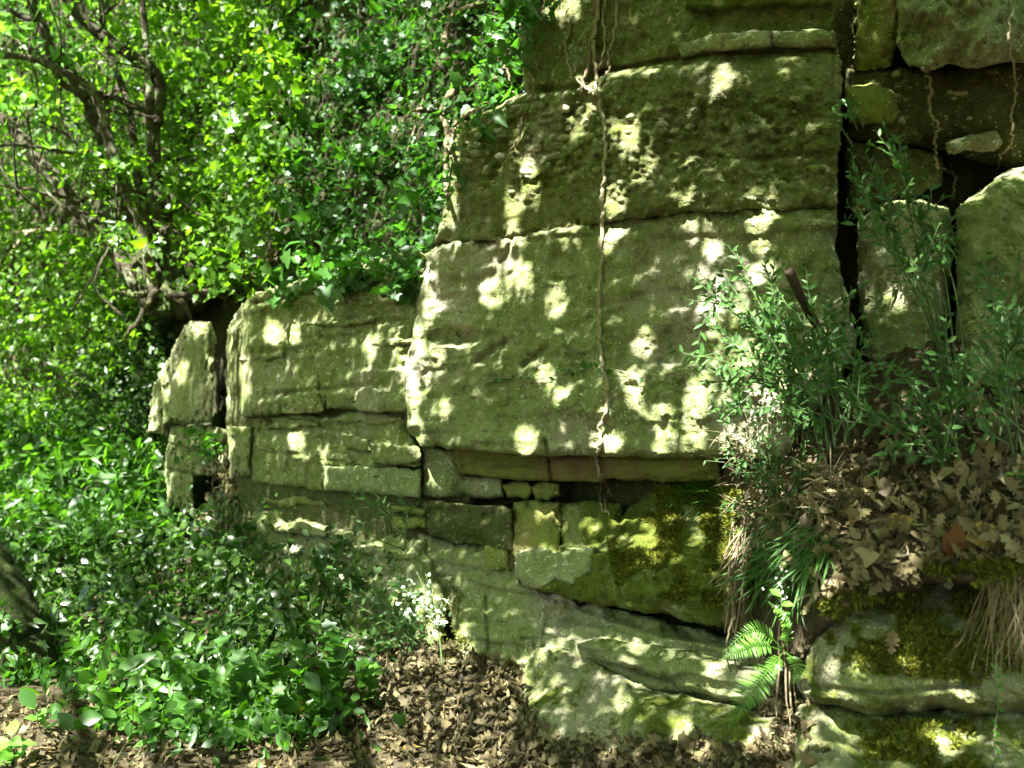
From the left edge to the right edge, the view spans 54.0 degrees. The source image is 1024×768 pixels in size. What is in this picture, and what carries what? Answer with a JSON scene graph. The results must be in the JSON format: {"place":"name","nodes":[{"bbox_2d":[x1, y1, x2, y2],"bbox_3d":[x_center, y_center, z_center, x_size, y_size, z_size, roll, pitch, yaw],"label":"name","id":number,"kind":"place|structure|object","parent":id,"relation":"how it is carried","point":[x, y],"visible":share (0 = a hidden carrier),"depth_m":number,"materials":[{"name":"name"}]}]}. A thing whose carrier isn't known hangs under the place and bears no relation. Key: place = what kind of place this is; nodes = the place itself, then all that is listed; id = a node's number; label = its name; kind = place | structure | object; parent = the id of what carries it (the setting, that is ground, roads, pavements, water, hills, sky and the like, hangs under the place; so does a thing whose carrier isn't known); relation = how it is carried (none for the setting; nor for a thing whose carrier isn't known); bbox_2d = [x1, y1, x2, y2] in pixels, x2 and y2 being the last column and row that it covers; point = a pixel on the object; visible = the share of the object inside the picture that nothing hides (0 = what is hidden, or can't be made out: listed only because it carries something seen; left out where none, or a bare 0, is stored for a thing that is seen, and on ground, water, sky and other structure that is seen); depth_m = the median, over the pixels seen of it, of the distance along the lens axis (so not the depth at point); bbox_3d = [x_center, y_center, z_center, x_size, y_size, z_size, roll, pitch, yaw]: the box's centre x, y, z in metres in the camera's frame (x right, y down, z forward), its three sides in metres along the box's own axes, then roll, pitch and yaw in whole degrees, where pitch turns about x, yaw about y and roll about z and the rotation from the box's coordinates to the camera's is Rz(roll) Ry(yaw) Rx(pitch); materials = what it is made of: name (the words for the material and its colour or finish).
{"place":"outdoors","nodes":[
{"label":"outdoors","id":0,"kind":"place"},
{"bbox_2d":[0,0,522,521],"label":"hillside","id":1,"kind":"structure","parent":0,"point":[216,314],"depth_m":7.79,"materials":[{"name":"plant"}]},
{"bbox_2d":[0,206,175,443],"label":"hedge shrub","id":2,"kind":"object","parent":1,"relation":"on","point":[52,309],"visible":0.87,"depth_m":8.76,"materials":[{"name":"green plant"}]},
{"bbox_2d":[7,228,58,255],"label":"fallen branch","id":3,"kind":"object","parent":2,"relation":"on","point":[17,244],"visible":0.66,"depth_m":9.28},
{"bbox_2d":[0,0,193,255],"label":"beech bush","id":4,"kind":"object","parent":1,"relation":"on","point":[62,163],"visible":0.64,"depth_m":8.88,"materials":[{"name":"green plant"}]},
{"bbox_2d":[53,294,174,497],"bbox_3d":[-3.326,0.073,8.514,2.057,1.788,0.799,0,0,43],"label":"evergreen shrub","id":5,"kind":"object","parent":1,"relation":"on","point":[113,409],"visible":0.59,"depth_m":8.30,"materials":[{"name":"green plant"}]},
{"bbox_2d":[0,0,232,345],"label":"multi stemmed tree","id":6,"kind":"object","parent":1,"relation":"on","point":[96,114],"visible":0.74,"depth_m":7.62,"materials":[{"name":"brown plant"}]},
{"bbox_2d":[0,0,135,210],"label":"hazel spray","id":7,"kind":"object","parent":6,"relation":"attached to","point":[6,26],"visible":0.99,"depth_m":7.01,"materials":[{"name":"green plant"}]},
{"bbox_2d":[71,140,207,318],"bbox_3d":[-2.739,-1.137,7.395,1.116,1.332,0.573,0,0,0],"label":"ivy clump","id":8,"kind":"object","parent":6,"relation":"attached to","point":[131,158],"visible":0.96,"depth_m":7.37,"materials":[{"name":"green plant"}]},
{"bbox_2d":[132,275,212,319],"bbox_3d":[-2.701,-0.719,8.033,0.697,0.448,1.306,0,0,-19],"label":"root plate","id":9,"kind":"object","parent":1,"relation":"on","point":[164,307],"visible":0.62,"depth_m":7.55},
{"bbox_2d":[174,208,258,285],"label":"shrub","id":10,"kind":"object","parent":1,"relation":"on","point":[229,261],"visible":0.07,"depth_m":7.69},
{"bbox_2d":[104,0,345,301],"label":"ivy curtain","id":11,"kind":"object","parent":1,"relation":"hanging from","point":[259,79],"visible":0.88,"depth_m":7.55,"materials":[{"name":"green plant"}]},
{"bbox_2d":[189,223,410,662],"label":"slope litter","id":12,"kind":"object","parent":1,"relation":"on","point":[272,255],"visible":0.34,"depth_m":6.58,"materials":[{"name":"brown plant"}]},
{"bbox_2d":[177,479,424,666],"bbox_3d":[-1.595,1.241,6.135,0.798,1.273,3.935,0,0,-38],"label":"ivy mat","id":13,"kind":"object","parent":1,"relation":"on","point":[319,561],"visible":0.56,"depth_m":5.35,"materials":[{"name":"green plant"}]},
{"bbox_2d":[248,0,542,280],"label":"ivy curtain","id":14,"kind":"object","parent":1,"relation":"on","point":[334,207],"visible":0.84,"depth_m":6.54,"materials":[{"name":"green plant"}]},
{"bbox_2d":[393,100,438,139],"bbox_3d":[-0.564,-1.653,6.293,0.403,0.209,0.087,0,0,32],"label":"tree root","id":15,"kind":"object","parent":14,"relation":"attached to","point":[412,111],"visible":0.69,"depth_m":6.34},
{"bbox_2d":[407,27,444,152],"bbox_3d":[-0.540,-1.849,6.310,0.266,0.831,0.104,0,0,-14],"label":"tree root","id":16,"kind":"object","parent":14,"relation":"attached to","point":[417,120],"visible":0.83,"depth_m":6.30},
{"bbox_2d":[438,82,457,122],"bbox_3d":[-0.391,-1.715,6.107,0.187,0.271,0.096,0,0,36],"label":"tree root","id":17,"kind":"object","parent":14,"relation":"attached to","point":[450,95],"visible":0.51,"depth_m":6.08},
{"bbox_2d":[439,0,493,52],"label":"tree root","id":18,"kind":"object","parent":14,"relation":"attached to","point":[446,33],"visible":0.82,"depth_m":6.32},
{"bbox_2d":[427,0,561,200],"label":"ivy strand","id":19,"kind":"object","parent":14,"relation":"hanging from","point":[510,13],"visible":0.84,"depth_m":5.07,"materials":[{"name":"green plant"}]},
{"bbox_2d":[0,488,555,767],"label":"ground","id":20,"kind":"structure","parent":0,"point":[35,684],"depth_m":4.36,"materials":[{"name":"soil"}]},
{"bbox_2d":[0,720,36,764],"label":"sprig","id":21,"kind":"object","parent":20,"relation":"on","point":[7,746],"visible":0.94,"depth_m":3.87,"materials":[{"name":"green plant"}]},
{"bbox_2d":[0,542,59,677],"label":"mossy tree","id":22,"kind":"object","parent":20,"relation":"on","point":[16,592],"visible":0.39,"depth_m":5.23,"materials":[{"name":"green plant"}]},
{"bbox_2d":[0,598,48,687],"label":"ivy patch","id":23,"kind":"object","parent":22,"relation":"attached to","point":[17,676],"visible":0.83,"depth_m":5.09,"materials":[{"name":"green plant"}]},
{"bbox_2d":[25,704,50,731],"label":"sprig","id":24,"kind":"object","parent":20,"relation":"on","point":[41,713],"visible":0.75,"depth_m":4.28,"materials":[{"name":"green plant"}]},
{"bbox_2d":[0,371,211,572],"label":"drooping shrub","id":25,"kind":"object","parent":20,"relation":"on","point":[120,506],"visible":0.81,"depth_m":7.58,"materials":[{"name":"green plant"}]},
{"bbox_2d":[101,652,145,685],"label":"sprig","id":26,"kind":"object","parent":20,"relation":"on","point":[121,659],"visible":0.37,"depth_m":4.89,"materials":[{"name":"green plant"}]},
{"bbox_2d":[128,702,160,746],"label":"sprig","id":27,"kind":"object","parent":20,"relation":"on","point":[142,707],"visible":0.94,"depth_m":4.05,"materials":[{"name":"green plant"}]},
{"bbox_2d":[0,493,341,689],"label":"evergreen shrub","id":28,"kind":"object","parent":20,"relation":"on","point":[265,623],"visible":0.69,"depth_m":5.85,"materials":[{"name":"green plant"}]},
{"bbox_2d":[168,695,202,732],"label":"sprig","id":29,"kind":"object","parent":20,"relation":"on","point":[178,723],"visible":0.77,"depth_m":4.16,"materials":[{"name":"green plant"}]},
{"bbox_2d":[163,424,229,510],"bbox_3d":[-2.239,0.609,7.077,1.466,0.672,0.445,0,0,43],"label":"rock plinth","id":30,"kind":"object","parent":20,"relation":"on","point":[180,475],"visible":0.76,"depth_m":6.78,"materials":[{"name":"stone"}]},
{"bbox_2d":[146,379,165,435],"bbox_3d":[-2.654,0.175,7.519,0.142,0.445,0.904,0,0,-21],"label":"standing stone","id":31,"kind":"object","parent":30,"relation":"on","point":[156,424],"visible":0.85,"depth_m":7.21,"materials":[{"name":"stone"}]},
{"bbox_2d":[158,321,216,425],"bbox_3d":[-2.255,-0.078,7.000,0.393,0.770,1.247,0,0,-20],"label":"standing stone","id":32,"kind":"object","parent":30,"relation":"on","point":[186,376],"visible":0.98,"depth_m":6.64,"materials":[{"name":"stone"}]},
{"bbox_2d":[173,422,228,511],"bbox_3d":[-1.854,0.734,6.531,0.939,0.973,0.399,0,0,10],"label":"ivy strand","id":33,"kind":"object","parent":30,"relation":"attached to","point":[204,451],"visible":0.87,"depth_m":6.50,"materials":[{"name":"green plant"}]},
{"bbox_2d":[196,703,217,734],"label":"sprig","id":34,"kind":"object","parent":20,"relation":"on","point":[208,710],"visible":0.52,"depth_m":4.29,"materials":[{"name":"green plant"}]},
{"bbox_2d":[7,565,431,767],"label":"undergrowth","id":35,"kind":"object","parent":20,"relation":"on","point":[260,716],"visible":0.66,"depth_m":4.43,"materials":[{"name":"green plant"}]},
{"bbox_2d":[209,634,244,701],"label":"bramble","id":36,"kind":"object","parent":20,"relation":"on","point":[221,640],"visible":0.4,"depth_m":4.47,"materials":[{"name":"green plant"}]},
{"bbox_2d":[219,647,253,719],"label":"bramble","id":37,"kind":"object","parent":20,"relation":"on","point":[231,694],"visible":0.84,"depth_m":4.42,"materials":[{"name":"green plant"}]},
{"bbox_2d":[256,643,288,708],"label":"bramble","id":38,"kind":"object","parent":20,"relation":"on","point":[269,666],"visible":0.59,"depth_m":4.42,"materials":[{"name":"green plant"}]},
{"bbox_2d":[265,681,291,725],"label":"bramble","id":39,"kind":"object","parent":20,"relation":"on","point":[278,688],"visible":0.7,"depth_m":4.23,"materials":[{"name":"green plant"}]},
{"bbox_2d":[285,636,321,713],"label":"bramble","id":40,"kind":"object","parent":20,"relation":"on","point":[302,648],"visible":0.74,"depth_m":4.35,"materials":[{"name":"green plant"}]},
{"bbox_2d":[304,681,338,719],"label":"bramble","id":41,"kind":"object","parent":20,"relation":"on","point":[317,696],"visible":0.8,"depth_m":4.24,"materials":[{"name":"green plant"}]},
{"bbox_2d":[304,617,352,700],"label":"bramble","id":42,"kind":"object","parent":20,"relation":"on","point":[326,625],"visible":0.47,"depth_m":4.47,"materials":[{"name":"green plant"}]},
{"bbox_2d":[318,628,353,708],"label":"bramble","id":43,"kind":"object","parent":20,"relation":"on","point":[335,646],"visible":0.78,"depth_m":4.41,"materials":[{"name":"green plant"}]},
{"bbox_2d":[353,657,382,705],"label":"bramble","id":44,"kind":"object","parent":20,"relation":"on","point":[365,676],"visible":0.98,"depth_m":4.41,"materials":[{"name":"green plant"}]},
{"bbox_2d":[323,559,451,674],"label":"broom shrub","id":45,"kind":"object","parent":20,"relation":"on","point":[400,623],"visible":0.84,"depth_m":4.89,"materials":[{"name":"green plant"}]},
{"bbox_2d":[0,639,830,767],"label":"leaf litter","id":46,"kind":"object","parent":20,"relation":"on","point":[760,747],"visible":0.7,"depth_m":4.07,"materials":[{"name":"plant"}]},
{"bbox_2d":[181,660,215,709],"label":"bramble","id":47,"kind":"object","parent":46,"relation":"on","point":[197,671],"visible":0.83,"depth_m":4.41,"materials":[{"name":"green plant"}]},
{"bbox_2d":[398,695,411,711],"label":"fallen leaf","id":48,"kind":"object","parent":46,"relation":"on","point":[402,700],"visible":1,"depth_m":4.38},
{"bbox_2d":[548,750,564,764],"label":"fallen leaf","id":49,"kind":"object","parent":46,"relation":"on","point":[554,758],"visible":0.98,"depth_m":3.86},
{"bbox_2d":[396,573,450,668],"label":"blossom sprig","id":50,"kind":"object","parent":20,"relation":"on","point":[437,622],"visible":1,"depth_m":4.59,"materials":[{"name":"white plant"}]},
{"bbox_2d":[516,647,783,767],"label":"fallen slab","id":51,"kind":"structure","parent":20,"relation":"on","point":[573,696],"depth_m":3.88,"materials":[{"name":"stone"}]},
{"bbox_2d":[791,703,1023,767],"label":"rock ledge","id":52,"kind":"object","parent":20,"relation":"on","point":[834,728],"visible":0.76,"depth_m":3.10,"materials":[{"name":"stone"}]},
{"bbox_2d":[605,480,1023,767],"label":"moss","id":53,"kind":"object","parent":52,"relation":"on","point":[668,546],"visible":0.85,"depth_m":3.13,"materials":[{"name":"plant"}]},
{"bbox_2d":[719,602,806,730],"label":"fern","id":54,"kind":"object","parent":53,"relation":"on","point":[750,640],"visible":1,"depth_m":3.11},
{"bbox_2d":[762,565,792,645],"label":"seedling","id":55,"kind":"object","parent":53,"relation":"on","point":[777,592],"visible":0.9,"depth_m":3.21,"materials":[{"name":"green plant"}]},
{"bbox_2d":[795,583,1023,715],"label":"mossy boulder","id":56,"kind":"object","parent":52,"relation":"on","point":[827,679],"visible":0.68,"depth_m":3.10,"materials":[{"name":"stone"}]},
{"bbox_2d":[884,630,900,654],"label":"fallen leaf","id":57,"kind":"object","parent":56,"relation":"on","point":[892,640],"visible":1,"depth_m":3.05,"materials":[{"name":"brown plant"}]},
{"bbox_2d":[991,622,1003,767],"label":"trailing vine","id":58,"kind":"object","parent":56,"relation":"hanging from","point":[1001,689],"visible":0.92,"depth_m":3.01,"materials":[{"name":"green plant"}]},
{"bbox_2d":[203,0,1023,737],"bbox_3d":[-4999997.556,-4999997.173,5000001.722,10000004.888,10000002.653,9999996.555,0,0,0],"label":"sandstone cliff","id":59,"kind":"structure","parent":0,"point":[511,526],"depth_m":4.38,"materials":[{"name":"stone"}]},
{"bbox_2d":[252,239,423,314],"bbox_3d":[-1.123,-0.658,6.279,0.902,0.573,2.833,0,0,-17],"label":"ivy strand","id":60,"kind":"object","parent":59,"relation":"on","point":[355,278],"visible":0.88,"depth_m":5.48,"materials":[{"name":"green plant"}]},
{"bbox_2d":[345,459,420,550],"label":"broom shrub","id":61,"kind":"object","parent":59,"relation":"on","point":[385,513],"visible":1,"depth_m":4.92,"materials":[{"name":"green plant"}]},
{"bbox_2d":[440,119,449,199],"bbox_3d":[-0.361,-1.229,5.394,0.054,0.719,1.303,0,0,-4],"label":"tree root","id":62,"kind":"object","parent":59,"relation":"attached to","point":[445,144],"visible":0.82,"depth_m":5.93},
{"bbox_2d":[447,121,455,190],"bbox_3d":[-0.329,-1.246,5.386,0.053,0.662,1.288,0,0,-3],"label":"tree root","id":63,"kind":"object","parent":59,"relation":"attached to","point":[451,158],"visible":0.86,"depth_m":4.83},
{"bbox_2d":[448,96,501,154],"bbox_3d":[-0.207,-1.365,5.427,0.320,0.530,1.199,0,0,0],"label":"tree root","id":64,"kind":"object","parent":59,"relation":"attached to","point":[451,138],"visible":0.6,"depth_m":5.81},
{"bbox_2d":[507,23,535,152],"bbox_3d":[0.046,-1.685,5.476,0.136,1.180,1.502,0,0,0],"label":"tree root","id":65,"kind":"object","parent":59,"relation":"attached to","point":[530,98],"visible":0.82,"depth_m":4.76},
{"bbox_2d":[532,0,544,72],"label":"tree root","id":66,"kind":"object","parent":59,"relation":"attached to","point":[534,40],"visible":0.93,"depth_m":4.75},
{"bbox_2d":[481,361,643,385],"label":"trailing vine","id":67,"kind":"object","parent":59,"relation":"on","point":[585,366],"visible":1,"depth_m":4.39,"materials":[{"name":"plant"}]},
{"bbox_2d":[579,0,595,93],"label":"woody vine","id":68,"kind":"object","parent":59,"relation":"attached to","point":[588,64],"visible":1,"depth_m":4.56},
{"bbox_2d":[563,0,617,514],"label":"hanging vine","id":69,"kind":"object","parent":59,"relation":"hanging from","point":[595,91],"visible":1,"depth_m":4.44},
{"bbox_2d":[439,89,762,668],"bbox_3d":[0.216,0.062,4.456,1.758,2.522,0.404,0,0,39],"label":"moss film","id":70,"kind":"object","parent":59,"relation":"on","point":[448,587],"visible":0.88,"depth_m":4.24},
{"bbox_2d":[653,462,722,519],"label":"grass tuft","id":71,"kind":"object","parent":59,"relation":"on","point":[694,487],"visible":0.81,"depth_m":4.26,"materials":[{"name":"green plant"}]},
{"bbox_2d":[825,94,863,145],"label":"broom shrub","id":72,"kind":"object","parent":59,"relation":"on","point":[848,104],"visible":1,"depth_m":3.74,"materials":[{"name":"green plant"}]},
{"bbox_2d":[920,66,957,199],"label":"hanging vine","id":73,"kind":"object","parent":59,"relation":"hanging from","point":[931,115],"visible":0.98,"depth_m":3.92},
{"bbox_2d":[995,0,1017,173],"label":"hanging vine","id":74,"kind":"object","parent":59,"relation":"hanging from","point":[1008,43],"visible":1,"depth_m":3.80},
{"bbox_2d":[720,334,1023,671],"bbox_3d":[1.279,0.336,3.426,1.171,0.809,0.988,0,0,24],"label":"bank litter","id":75,"kind":"object","parent":0,"point":[983,477],"visible":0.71,"depth_m":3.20,"materials":[{"name":"brown plant"}]},
{"bbox_2d":[670,243,831,448],"bbox_3d":[0.850,-0.143,3.562,0.537,0.756,0.408,0,0,19],"label":"broom shrub","id":76,"kind":"object","parent":75,"relation":"on","point":[762,344],"visible":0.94,"depth_m":3.54,"materials":[{"name":"green plant"}]},
{"bbox_2d":[707,519,797,736],"bbox_3d":[0.844,0.860,3.584,0.242,0.717,0.416,0,0,-7],"label":"root tuft","id":77,"kind":"object","parent":75,"relation":"hanging from","point":[735,585],"visible":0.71,"depth_m":3.66,"materials":[{"name":"plant"}]},
{"bbox_2d":[703,409,834,523],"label":"broom shrub","id":78,"kind":"object","parent":75,"relation":"on","point":[764,472],"visible":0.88,"depth_m":3.58,"materials":[{"name":"green plant"}]},
{"bbox_2d":[694,416,854,547],"bbox_3d":[0.983,0.360,3.650,0.465,0.511,0.932,0,0,-21],"label":"grass tuft","id":79,"kind":"object","parent":75,"relation":"on","point":[785,497],"visible":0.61,"depth_m":3.60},
{"bbox_2d":[709,499,845,631],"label":"grass tuft","id":80,"kind":"object","parent":75,"relation":"on","point":[787,544],"visible":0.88,"depth_m":3.34,"materials":[{"name":"green plant"}]},
{"bbox_2d":[731,264,908,450],"bbox_3d":[1.119,-0.107,3.609,0.706,0.681,0.393,0,0,-24],"label":"broom shrub","id":81,"kind":"object","parent":75,"relation":"on","point":[827,342],"visible":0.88,"depth_m":3.56,"materials":[{"name":"green plant"}]},
{"bbox_2d":[784,267,824,332],"bbox_3d":[1.082,-0.301,3.709,0.037,0.244,0.274,0,0,43],"label":"broken stick","id":82,"kind":"object","parent":81,"relation":"attached to","point":[794,282],"visible":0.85,"depth_m":3.65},
{"bbox_2d":[816,503,825,533],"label":"fallen leaf","id":83,"kind":"object","parent":75,"relation":"on","point":[820,520],"visible":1,"depth_m":3.14,"materials":[{"name":"brown plant"}]},
{"bbox_2d":[848,546,879,566],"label":"fallen leaf","id":84,"kind":"object","parent":75,"relation":"on","point":[868,556],"visible":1,"depth_m":3.08,"materials":[{"name":"brown plant"}]},
{"bbox_2d":[883,513,913,528],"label":"fallen leaf","id":85,"kind":"object","parent":75,"relation":"on","point":[910,519],"visible":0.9,"depth_m":3.17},
{"bbox_2d":[897,517,910,539],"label":"fallen leaf","id":86,"kind":"object","parent":75,"relation":"on","point":[903,526],"visible":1,"depth_m":3.09,"materials":[{"name":"brown plant"}]},
{"bbox_2d":[898,561,917,574],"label":"fallen leaf","id":87,"kind":"object","parent":75,"relation":"on","point":[910,568],"visible":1,"depth_m":3.02,"materials":[{"name":"beige plant"}]},
{"bbox_2d":[841,118,974,374],"bbox_3d":[1.416,-0.476,3.534,0.602,0.924,0.269,0,0,-20],"label":"broom shrub","id":88,"kind":"object","parent":75,"relation":"on","point":[919,216],"visible":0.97,"depth_m":3.55,"materials":[{"name":"green plant"}]},
{"bbox_2d":[824,299,994,487],"bbox_3d":[1.327,0.025,3.266,0.543,0.643,0.425,0,0,0],"label":"broom shrub","id":89,"kind":"object","parent":75,"relation":"on","point":[953,394],"visible":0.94,"depth_m":3.30,"materials":[{"name":"green plant"}]},
{"bbox_2d":[944,485,958,506],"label":"fallen leaf","id":90,"kind":"object","parent":75,"relation":"on","point":[950,491],"visible":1,"depth_m":3.08,"materials":[{"name":"brown plant"}]},
{"bbox_2d":[943,522,967,556],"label":"fallen leaf","id":91,"kind":"object","parent":75,"relation":"on","point":[955,534],"visible":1,"depth_m":2.98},
{"bbox_2d":[951,542,970,559],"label":"fallen leaf","id":92,"kind":"object","parent":75,"relation":"on","point":[960,553],"visible":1,"depth_m":2.97,"materials":[{"name":"brown plant"}]},
{"bbox_2d":[955,465,968,490],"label":"fallen leaf","id":93,"kind":"object","parent":75,"relation":"on","point":[964,476],"visible":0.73,"depth_m":3.11,"materials":[{"name":"brown plant"}]},
{"bbox_2d":[957,516,979,536],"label":"fallen leaf","id":94,"kind":"object","parent":75,"relation":"on","point":[967,525],"visible":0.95,"depth_m":3.01,"materials":[{"name":"brown plant"}]},
{"bbox_2d":[973,437,987,452],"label":"fallen leaf","id":95,"kind":"object","parent":75,"relation":"on","point":[979,443],"visible":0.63,"depth_m":3.26,"materials":[{"name":"brown plant"}]},
{"bbox_2d":[966,521,997,545],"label":"fallen leaf","id":96,"kind":"object","parent":75,"relation":"on","point":[971,537],"visible":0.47,"depth_m":3.02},
{"bbox_2d":[946,245,1023,462],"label":"broom shrub","id":97,"kind":"object","parent":75,"relation":"on","point":[999,378],"visible":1,"depth_m":3.20,"materials":[{"name":"green plant"}]},
{"bbox_2d":[947,572,1023,688],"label":"dry grass","id":98,"kind":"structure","parent":75,"relation":"on","point":[993,604],"depth_m":2.86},
{"bbox_2d":[979,441,994,465],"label":"fallen leaf","id":99,"kind":"object","parent":75,"relation":"on","point":[989,453],"visible":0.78,"depth_m":3.20,"materials":[{"name":"brown plant"}]},
{"bbox_2d":[977,529,1011,542],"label":"fallen leaf","id":100,"kind":"object","parent":75,"relation":"on","point":[993,536],"visible":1,"depth_m":2.95,"materials":[{"name":"brown plant"}]},
{"bbox_2d":[998,513,1021,537],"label":"fallen leaf","id":101,"kind":"object","parent":75,"relation":"on","point":[1009,521],"visible":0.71,"depth_m":3.00,"materials":[{"name":"brown plant"}]},
{"bbox_2d":[1000,534,1020,558],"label":"fallen leaf","id":102,"kind":"object","parent":75,"relation":"on","point":[1015,549],"visible":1,"depth_m":2.90,"materials":[{"name":"brown plant"}]},
{"bbox_2d":[1003,476,1023,498],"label":"fallen leaf","id":103,"kind":"object","parent":75,"relation":"on","point":[1011,483],"visible":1,"depth_m":3.08,"materials":[{"name":"brown plant"}]},
{"bbox_2d":[1005,540,1023,557],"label":"fallen leaf","id":104,"kind":"object","parent":75,"relation":"on","point":[1019,544],"visible":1,"depth_m":2.91,"materials":[{"name":"brown plant"}]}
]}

